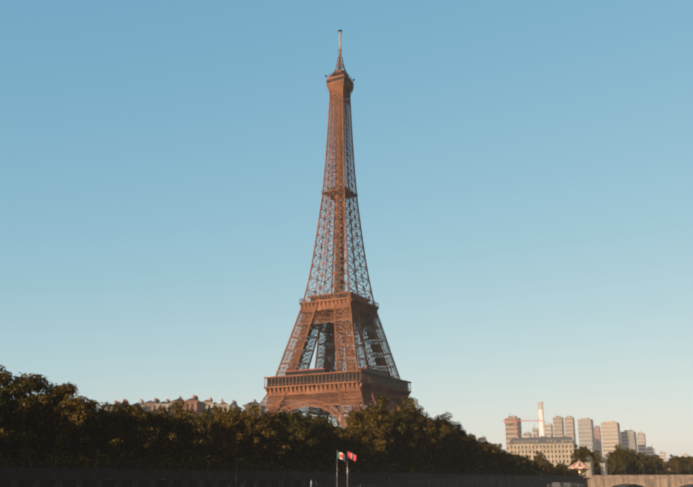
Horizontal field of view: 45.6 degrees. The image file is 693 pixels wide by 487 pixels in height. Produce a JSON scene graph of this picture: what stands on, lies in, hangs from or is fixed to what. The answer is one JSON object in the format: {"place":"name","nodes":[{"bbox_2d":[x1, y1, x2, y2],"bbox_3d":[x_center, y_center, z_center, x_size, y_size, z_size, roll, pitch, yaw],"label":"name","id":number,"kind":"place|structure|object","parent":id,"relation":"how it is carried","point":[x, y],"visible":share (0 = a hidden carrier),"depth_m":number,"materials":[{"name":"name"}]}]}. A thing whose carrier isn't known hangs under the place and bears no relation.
{"place":"outdoors","nodes":[
{"label":"outdoors","id":0,"kind":"place"},
{"bbox_2d":[100,400,122,411],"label":"building","id":1,"kind":"structure","parent":0,"point":[117,402],"depth_m":299.15,"materials":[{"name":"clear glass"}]},
{"bbox_2d":[131,399,149,411],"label":"building","id":2,"kind":"structure","parent":0,"point":[145,407],"depth_m":318.98,"materials":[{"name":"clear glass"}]},
{"bbox_2d":[144,398,159,412],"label":"building","id":3,"kind":"structure","parent":0,"point":[151,405],"depth_m":345.59,"materials":[{"name":"beige stone"}]},
{"bbox_2d":[154,398,172,413],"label":"building","id":4,"kind":"structure","parent":0,"point":[167,404],"depth_m":332.23,"materials":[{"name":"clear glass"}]},
{"bbox_2d":[170,396,183,416],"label":"building","id":5,"kind":"structure","parent":0,"point":[177,400],"depth_m":338.78,"materials":[{"name":"beige stone"}]},
{"bbox_2d":[183,394,206,416],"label":"building","id":6,"kind":"structure","parent":0,"point":[196,404],"depth_m":324.69,"materials":[{"name":"beige stone"}]},
{"bbox_2d":[202,397,216,459],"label":"building","id":7,"kind":"structure","parent":0,"point":[210,403],"depth_m":343.67,"materials":[{"name":"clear stone"}]},
{"bbox_2d":[215,399,232,411],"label":"building","id":8,"kind":"structure","parent":0,"point":[223,404],"depth_m":333.62,"materials":[{"name":"beige stone"}]},
{"bbox_2d":[231,400,242,411],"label":"building","id":9,"kind":"structure","parent":0,"point":[234,404],"depth_m":357.38,"materials":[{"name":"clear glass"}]},
{"bbox_2d":[243,399,265,417],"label":"building","id":10,"kind":"structure","parent":0,"point":[263,407],"depth_m":328.77,"materials":[{"name":"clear stone"}]},
{"bbox_2d":[337,452,344,460],"bbox_3d":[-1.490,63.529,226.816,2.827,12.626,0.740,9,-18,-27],"label":"flag","id":11,"kind":"object","parent":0,"point":[340,455],"visible":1,"depth_m":228.14,"materials":[{"name":"multicoloured fabric"}]},
{"bbox_2d":[0,467,692,486],"bbox_3d":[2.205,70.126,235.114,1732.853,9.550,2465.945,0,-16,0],"label":"quay wall","id":12,"kind":"structure","parent":0,"point":[49,477],"depth_m":209.99,"materials":[{"name":"grey stone"}]},
{"bbox_2d":[347,452,355,486],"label":"flag pole","id":13,"kind":"object","parent":12,"relation":"on","point":[350,455],"visible":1,"depth_m":230.86,"materials":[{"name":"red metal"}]},
{"bbox_2d":[547,483,584,486],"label":"port kiosks","id":14,"kind":"object","parent":12,"relation":"on","point":[570,485],"visible":0.69,"depth_m":367.70,"materials":[{"name":"grey"}]},
{"bbox_2d":[0,0,692,481],"label":"sky","id":15,"kind":"structure","parent":0,"point":[524,168],"materials":[{"name":"blue"}]},
{"bbox_2d":[532,428,538,436],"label":"building","id":16,"kind":"structure","parent":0,"point":[535,431],"depth_m":1657.73,"materials":[{"name":"beige concrete"}]},
{"bbox_2d":[507,435,576,467],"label":"building","id":17,"kind":"structure","parent":0,"point":[550,447],"depth_m":565.75,"materials":[{"name":"beige stone"}]},
{"bbox_2d":[659,451,666,462],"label":"building","id":18,"kind":"structure","parent":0,"point":[662,454],"depth_m":2517.33,"materials":[{"name":"beige concrete"}]},
{"label":"ground","id":19,"kind":"structure","parent":0,"visible":0},
{"bbox_2d":[0,365,22,449],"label":"tree","id":20,"kind":"object","parent":19,"relation":"on","point":[3,376],"visible":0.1,"depth_m":173.54,"materials":[{"name":"green plant"}]},
{"bbox_2d":[0,388,23,442],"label":"tree","id":21,"kind":"object","parent":19,"relation":"on","point":[3,432],"visible":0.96,"depth_m":157.32,"materials":[{"name":"green plant"}]},
{"bbox_2d":[0,378,48,454],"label":"tree","id":22,"kind":"object","parent":19,"relation":"on","point":[24,407],"visible":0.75,"depth_m":161.88,"materials":[{"name":"green plant"}]},
{"bbox_2d":[2,372,76,451],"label":"tree","id":23,"kind":"object","parent":19,"relation":"on","point":[41,383],"visible":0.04,"depth_m":180.07,"materials":[{"name":"green plant"}]},
{"bbox_2d":[30,382,103,453],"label":"tree","id":24,"kind":"object","parent":19,"relation":"on","point":[61,405],"visible":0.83,"depth_m":169.85,"materials":[{"name":"green plant"}]},
{"bbox_2d":[45,401,98,455],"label":"tree","id":25,"kind":"object","parent":19,"relation":"on","point":[72,446],"visible":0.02,"depth_m":184.78,"materials":[{"name":"green plant"}]},
{"bbox_2d":[67,409,97,439],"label":"tree","id":26,"kind":"object","parent":19,"relation":"on","point":[92,411],"visible":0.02,"depth_m":202.83,"materials":[{"name":"green plant"}]},
{"bbox_2d":[80,397,110,411],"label":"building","id":27,"kind":"structure","parent":19,"relation":"on","point":[101,406],"depth_m":234.41,"materials":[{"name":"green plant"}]},
{"bbox_2d":[83,409,125,459],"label":"tree","id":28,"kind":"object","parent":19,"relation":"on","point":[106,428],"visible":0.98,"depth_m":179.33,"materials":[{"name":"green plant"}]},
{"bbox_2d":[97,403,137,456],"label":"tree","id":29,"kind":"object","parent":19,"relation":"on","point":[115,408],"visible":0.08,"depth_m":193.31,"materials":[{"name":"green plant"}]},
{"bbox_2d":[115,401,160,458],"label":"tree","id":30,"kind":"object","parent":19,"relation":"on","point":[138,430],"visible":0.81,"depth_m":184.60,"materials":[{"name":"green plant"}]},
{"bbox_2d":[138,410,172,455],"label":"tree","id":31,"kind":"object","parent":19,"relation":"on","point":[171,415],"visible":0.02,"depth_m":204.87,"materials":[{"name":"green plant"}]},
{"bbox_2d":[134,405,184,457],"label":"tree","id":32,"kind":"object","parent":19,"relation":"on","point":[168,441],"visible":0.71,"depth_m":191.12,"materials":[{"name":"green plant"}]},
{"bbox_2d":[170,399,201,455],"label":"tree","id":33,"kind":"object","parent":19,"relation":"on","point":[177,405],"visible":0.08,"depth_m":213.95,"materials":[{"name":"green plant"}]},
{"bbox_2d":[175,408,214,461],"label":"tree","id":34,"kind":"object","parent":19,"relation":"on","point":[192,442],"visible":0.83,"depth_m":199.37,"materials":[{"name":"green plant"}]},
{"bbox_2d":[181,452,212,469],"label":"shrub","id":35,"kind":"object","parent":19,"relation":"on","point":[206,464],"visible":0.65,"depth_m":197.67,"materials":[{"name":"green plant"}]},
{"bbox_2d":[197,411,221,458],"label":"tree","id":36,"kind":"object","parent":19,"relation":"on","point":[205,454],"visible":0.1,"depth_m":241.45,"materials":[{"name":"green plant"}]},
{"bbox_2d":[204,406,245,460],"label":"tree","id":37,"kind":"object","parent":19,"relation":"on","point":[222,445],"visible":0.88,"depth_m":209.63,"materials":[{"name":"green plant"}]},
{"bbox_2d":[211,406,246,421],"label":"tree","id":38,"kind":"object","parent":19,"relation":"on","point":[216,408],"depth_m":278.11,"materials":[{"name":"green plant"}]},
{"bbox_2d":[219,407,272,458],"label":"tree","id":39,"kind":"object","parent":19,"relation":"on","point":[236,415],"depth_m":231.10,"materials":[{"name":"green plant"}]},
{"bbox_2d":[235,454,262,470],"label":"shrub","id":40,"kind":"object","parent":19,"relation":"on","point":[246,461],"visible":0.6,"depth_m":213.06,"materials":[{"name":"green plant"}]},
{"bbox_2d":[229,402,277,462],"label":"tree","id":41,"kind":"object","parent":19,"relation":"on","point":[250,425],"visible":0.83,"depth_m":216.12,"materials":[{"name":"green plant"}]},
{"bbox_2d":[251,410,290,462],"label":"tree","id":42,"kind":"object","parent":19,"relation":"on","point":[270,451],"visible":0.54,"depth_m":222.50,"materials":[{"name":"green plant"}]},
{"bbox_2d":[259,417,287,459],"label":"tree","id":43,"kind":"object","parent":19,"relation":"on","point":[282,436],"visible":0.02,"depth_m":240.13,"materials":[{"name":"green plant"}]},
{"bbox_2d":[271,410,319,463],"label":"tree","id":44,"kind":"object","parent":19,"relation":"on","point":[295,429],"visible":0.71,"depth_m":229.71,"materials":[{"name":"green plant"}]},
{"bbox_2d":[278,412,320,461],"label":"tree","id":45,"kind":"object","parent":19,"relation":"on","point":[312,422],"visible":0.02,"depth_m":253.10,"materials":[{"name":"green plant"}]},
{"bbox_2d":[294,421,336,463],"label":"tree","id":46,"kind":"object","parent":19,"relation":"on","point":[319,446],"visible":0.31,"depth_m":239.12,"materials":[{"name":"green plant"}]},
{"bbox_2d":[310,429,342,464],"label":"tree","id":47,"kind":"object","parent":19,"relation":"on","point":[329,439],"visible":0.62,"depth_m":244.31,"materials":[{"name":"green plant"}]},
{"bbox_2d":[314,416,338,461],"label":"tree","id":48,"kind":"object","parent":19,"relation":"on","point":[325,425],"visible":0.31,"depth_m":263.32,"materials":[{"name":"green plant"}]},
{"bbox_2d":[324,459,345,471],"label":"shrub","id":49,"kind":"object","parent":19,"relation":"on","point":[337,467],"visible":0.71,"depth_m":243.16,"materials":[{"name":"green plant"}]},
{"bbox_2d":[260,30,412,427],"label":"tower","id":50,"kind":"structure","parent":19,"relation":"on","point":[325,387],"depth_m":560.89,"materials":[{"name":"metal"}]},
{"bbox_2d":[324,427,364,463],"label":"tree","id":51,"kind":"object","parent":19,"relation":"on","point":[345,436],"visible":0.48,"depth_m":253.70,"materials":[{"name":"green plant"}]},
{"bbox_2d":[339,460,361,471],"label":"shrub","id":52,"kind":"object","parent":19,"relation":"on","point":[353,466],"visible":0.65,"depth_m":251.41,"materials":[{"name":"green plant"}]},
{"bbox_2d":[346,405,383,461],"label":"tree","id":53,"kind":"object","parent":19,"relation":"on","point":[372,459],"depth_m":282.83,"materials":[{"name":"green plant"}]},
{"bbox_2d":[342,408,395,462],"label":"tree","id":54,"kind":"object","parent":19,"relation":"on","point":[357,420],"visible":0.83,"depth_m":260.13,"materials":[{"name":"green plant"}]},
{"bbox_2d":[356,395,407,462],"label":"tree","id":55,"kind":"object","parent":19,"relation":"on","point":[396,429],"visible":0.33,"depth_m":267.70,"materials":[{"name":"green plant"}]},
{"bbox_2d":[375,407,396,459],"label":"tree","id":56,"kind":"object","parent":19,"relation":"on","point":[389,411],"depth_m":295.42,"materials":[{"name":"green plant"}]},
{"bbox_2d":[387,411,421,463],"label":"tree","id":57,"kind":"object","parent":19,"relation":"on","point":[412,444],"visible":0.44,"depth_m":275.34,"materials":[{"name":"green plant"}]},
{"bbox_2d":[396,394,436,463],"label":"tree","id":58,"kind":"object","parent":19,"relation":"on","point":[426,429],"visible":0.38,"depth_m":282.91,"materials":[{"name":"green plant"}]},
{"bbox_2d":[406,405,433,462],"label":"tree","id":59,"kind":"object","parent":19,"relation":"on","point":[421,409],"depth_m":313.50,"materials":[{"name":"green plant"}]},
{"bbox_2d":[410,409,451,467],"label":"tree","id":60,"kind":"object","parent":19,"relation":"on","point":[433,438],"visible":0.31,"depth_m":289.56,"materials":[{"name":"green plant"}]},
{"bbox_2d":[422,420,458,465],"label":"tree","id":61,"kind":"object","parent":19,"relation":"on","point":[441,457],"visible":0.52,"depth_m":296.18,"materials":[{"name":"green plant"}]},
{"bbox_2d":[434,412,465,465],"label":"tree","id":62,"kind":"object","parent":19,"relation":"on","point":[455,438],"visible":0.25,"depth_m":306.43,"materials":[{"name":"green plant"}]},
{"bbox_2d":[453,421,481,468],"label":"tree","id":63,"kind":"object","parent":19,"relation":"on","point":[469,449],"visible":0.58,"depth_m":312.83,"materials":[{"name":"green plant"}]},
{"bbox_2d":[464,437,489,467],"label":"tree","id":64,"kind":"object","parent":19,"relation":"on","point":[474,463],"visible":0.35,"depth_m":320.00,"materials":[{"name":"green plant"}]},
{"bbox_2d":[477,436,486,442],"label":"tree","id":65,"kind":"object","parent":19,"relation":"on","point":[481,439],"visible":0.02,"depth_m":388.21,"materials":[{"name":"green plant"}]},
{"bbox_2d":[473,441,496,469],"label":"tree","id":66,"kind":"object","parent":19,"relation":"on","point":[486,460],"visible":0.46,"depth_m":327.37,"materials":[{"name":"green plant"}]},
{"bbox_2d":[486,444,502,468],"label":"tree","id":67,"kind":"object","parent":19,"relation":"on","point":[498,459],"visible":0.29,"depth_m":334.97,"materials":[{"name":"green plant"}]},
{"bbox_2d":[492,445,501,453],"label":"tree","id":68,"kind":"object","parent":19,"relation":"on","point":[498,449],"visible":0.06,"depth_m":360.80,"materials":[{"name":"green plant"}]},
{"bbox_2d":[496,450,510,468],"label":"tree","id":69,"kind":"object","parent":19,"relation":"on","point":[505,464],"visible":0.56,"depth_m":341.65,"materials":[{"name":"green plant"}]},
{"bbox_2d":[506,453,519,470],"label":"tree","id":70,"kind":"object","parent":19,"relation":"on","point":[514,462],"visible":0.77,"depth_m":349.01,"materials":[{"name":"green plant"}]},
{"bbox_2d":[505,414,521,452],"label":"high-rise building","id":71,"kind":"structure","parent":19,"relation":"on","point":[510,431],"depth_m":1215.78,"materials":[{"name":"beige concrete"}]},
{"bbox_2d":[511,454,526,470],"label":"tree","id":72,"kind":"object","parent":19,"relation":"on","point":[521,462],"visible":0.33,"depth_m":355.67,"materials":[{"name":"green plant"}]},
{"bbox_2d":[503,415,545,437],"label":"tower crane","id":73,"kind":"object","parent":19,"relation":"on","point":[515,421],"visible":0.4,"depth_m":1204.59,"materials":[{"name":"red metal"}]},
{"bbox_2d":[523,432,531,437],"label":"building","id":74,"kind":"structure","parent":19,"relation":"on","point":[527,434],"depth_m":1849.36,"materials":[{"name":"beige concrete"}]},
{"bbox_2d":[521,455,534,470],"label":"tree","id":75,"kind":"object","parent":19,"relation":"on","point":[528,462],"visible":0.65,"depth_m":361.43,"materials":[{"name":"green plant"}]},
{"bbox_2d":[528,461,540,468],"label":"tree","id":76,"kind":"object","parent":19,"relation":"on","point":[536,465],"visible":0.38,"depth_m":369.39,"materials":[{"name":"green plant"}]},
{"bbox_2d":[532,450,548,463],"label":"tree","id":77,"kind":"object","parent":19,"relation":"on","point":[538,458],"visible":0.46,"depth_m":557.49,"materials":[{"name":"green plant"}]},
{"bbox_2d":[538,402,544,436],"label":"chimney","id":78,"kind":"object","parent":19,"relation":"on","point":[541,418],"visible":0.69,"depth_m":1320.81,"materials":[{"name":"white concrete"}]},
{"bbox_2d":[544,423,552,436],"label":"high-rise building","id":79,"kind":"structure","parent":19,"relation":"on","point":[548,430],"depth_m":1704.57,"materials":[{"name":"beige concrete"}]},
{"bbox_2d":[549,466,557,474],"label":"shrub","id":80,"kind":"object","parent":19,"relation":"on","point":[552,471],"visible":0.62,"depth_m":379.90,"materials":[{"name":"green plant"}]},
{"bbox_2d":[553,412,564,436],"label":"high-rise building","id":81,"kind":"structure","parent":19,"relation":"on","point":[558,425],"depth_m":1609.11,"materials":[{"name":"brown concrete"}]},
{"bbox_2d":[554,466,563,475],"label":"shrub","id":82,"kind":"object","parent":19,"relation":"on","point":[560,471],"visible":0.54,"depth_m":387.15,"materials":[{"name":"green plant"}]},
{"bbox_2d":[555,463,565,472],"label":"tree","id":83,"kind":"object","parent":19,"relation":"on","point":[560,467],"visible":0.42,"depth_m":391.49,"materials":[{"name":"green plant"}]},
{"bbox_2d":[564,413,575,443],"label":"high-rise building","id":84,"kind":"structure","parent":19,"relation":"on","point":[569,426],"depth_m":1609.26,"materials":[{"name":"beige concrete"}]},
{"bbox_2d":[570,469,578,475],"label":"shrub","id":85,"kind":"object","parent":19,"relation":"on","point":[573,472],"visible":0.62,"depth_m":402.22,"materials":[{"name":"green plant"}]},
{"bbox_2d":[568,459,589,477],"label":"carousel","id":86,"kind":"object","parent":19,"relation":"on","point":[579,465],"visible":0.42,"depth_m":409.64,"materials":[{"name":"multicoloured"}]},
{"bbox_2d":[569,444,595,473],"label":"tree","id":87,"kind":"object","parent":19,"relation":"on","point":[581,451],"visible":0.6,"depth_m":447.55,"materials":[{"name":"green plant"}]},
{"bbox_2d":[572,449,597,471],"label":"tree","id":88,"kind":"object","parent":19,"relation":"on","point":[593,453],"visible":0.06,"depth_m":455.52,"materials":[{"name":"green plant"}]},
{"bbox_2d":[577,417,595,451],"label":"high-rise building","id":89,"kind":"structure","parent":19,"relation":"on","point":[586,432],"depth_m":1553.92,"materials":[{"name":"beige concrete"}]},
{"bbox_2d":[594,426,602,460],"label":"high-rise building","id":90,"kind":"structure","parent":19,"relation":"on","point":[597,436],"depth_m":1750.85,"materials":[{"name":"pink concrete"}]},
{"bbox_2d":[594,449,607,469],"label":"tree","id":91,"kind":"object","parent":19,"relation":"on","point":[598,457],"visible":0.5,"depth_m":508.75,"materials":[{"name":"green plant"}]},
{"bbox_2d":[601,418,621,458],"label":"high-rise building","id":92,"kind":"structure","parent":19,"relation":"on","point":[611,435],"depth_m":1502.37,"materials":[{"name":"beige concrete"}]},
{"bbox_2d":[604,450,629,470],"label":"tree","id":93,"kind":"object","parent":19,"relation":"on","point":[617,459],"visible":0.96,"depth_m":465.11,"materials":[{"name":"green plant"}]},
{"bbox_2d":[607,443,633,468],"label":"tree","id":94,"kind":"object","parent":19,"relation":"on","point":[629,458],"visible":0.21,"depth_m":475.12,"materials":[{"name":"green plant"}]},
{"bbox_2d":[615,448,639,470],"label":"tree","id":95,"kind":"object","parent":19,"relation":"on","point":[635,463],"visible":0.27,"depth_m":482.12,"materials":[{"name":"green plant"}]},
{"bbox_2d":[620,430,637,453],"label":"high-rise building","id":96,"kind":"structure","parent":19,"relation":"on","point":[628,439],"depth_m":1550.78,"materials":[{"name":"grey concrete"}]},
{"bbox_2d":[628,449,643,472],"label":"tree","id":97,"kind":"object","parent":19,"relation":"on","point":[639,460],"visible":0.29,"depth_m":489.35,"materials":[{"name":"green plant"}]},
{"bbox_2d":[582,456,692,486],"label":"bridge","id":98,"kind":"structure","parent":19,"relation":"on","point":[604,479],"depth_m":398.31,"materials":[{"name":"stone"}]},
{"bbox_2d":[637,428,646,455],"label":"high-rise building","id":99,"kind":"structure","parent":19,"relation":"on","point":[641,442],"depth_m":1650.83,"materials":[{"name":"beige concrete"}]},
{"bbox_2d":[637,452,650,470],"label":"tree","id":100,"kind":"object","parent":19,"relation":"on","point":[643,457],"visible":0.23,"depth_m":535.27,"materials":[{"name":"green plant"}]},
{"bbox_2d":[644,454,652,470],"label":"tree","id":101,"kind":"object","parent":19,"relation":"on","point":[648,467],"visible":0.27,"depth_m":543.00,"materials":[{"name":"green plant"}]},
{"bbox_2d":[646,447,654,456],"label":"building","id":102,"kind":"structure","parent":19,"relation":"on","point":[650,451],"depth_m":1694.79,"materials":[{"name":"beige concrete"}]},
{"bbox_2d":[646,457,655,470],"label":"tree","id":103,"kind":"object","parent":19,"relation":"on","point":[653,461],"visible":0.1,"depth_m":548.80,"materials":[{"name":"green plant"}]},
{"bbox_2d":[650,455,660,470],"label":"tree","id":104,"kind":"object","parent":19,"relation":"on","point":[657,462],"visible":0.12,"depth_m":560.75,"materials":[{"name":"green plant"}]},
{"bbox_2d":[656,457,668,471],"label":"tree","id":105,"kind":"object","parent":19,"relation":"on","point":[662,465],"visible":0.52,"depth_m":567.02,"materials":[{"name":"green plant"}]},
{"bbox_2d":[667,456,682,472],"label":"tree","id":106,"kind":"object","parent":19,"relation":"on","point":[674,461],"visible":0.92,"depth_m":566.49,"materials":[{"name":"green plant"}]},
{"bbox_2d":[667,454,689,470],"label":"tree","id":107,"kind":"object","parent":19,"relation":"on","point":[684,465],"visible":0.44,"depth_m":574.10,"materials":[{"name":"green plant"}]},
{"bbox_2d":[681,458,692,472],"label":"tree","id":108,"kind":"object","parent":19,"relation":"on","point":[685,471],"visible":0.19,"depth_m":581.87,"materials":[{"name":"green plant"}]},
{"bbox_2d":[681,456,692,474],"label":"tree","id":109,"kind":"object","parent":19,"relation":"on","point":[689,459],"visible":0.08,"depth_m":597.08,"materials":[{"name":"green plant"}]},
{"label":"river water","id":110,"kind":"structure","parent":0,"visible":0},
{"bbox_2d":[552,482,563,486],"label":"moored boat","id":111,"kind":"object","parent":110,"relation":"on","point":[557,484],"visible":1,"depth_m":325.66,"materials":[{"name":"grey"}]},
{"bbox_3d":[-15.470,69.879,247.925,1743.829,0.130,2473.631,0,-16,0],"label":"quay road","id":112,"kind":"structure","parent":0,"visible":0},
{"bbox_2d":[79,450,119,468],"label":"shrub","id":113,"kind":"object","parent":112,"relation":"on","point":[97,456],"visible":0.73,"depth_m":174.99,"materials":[{"name":"green plant"}]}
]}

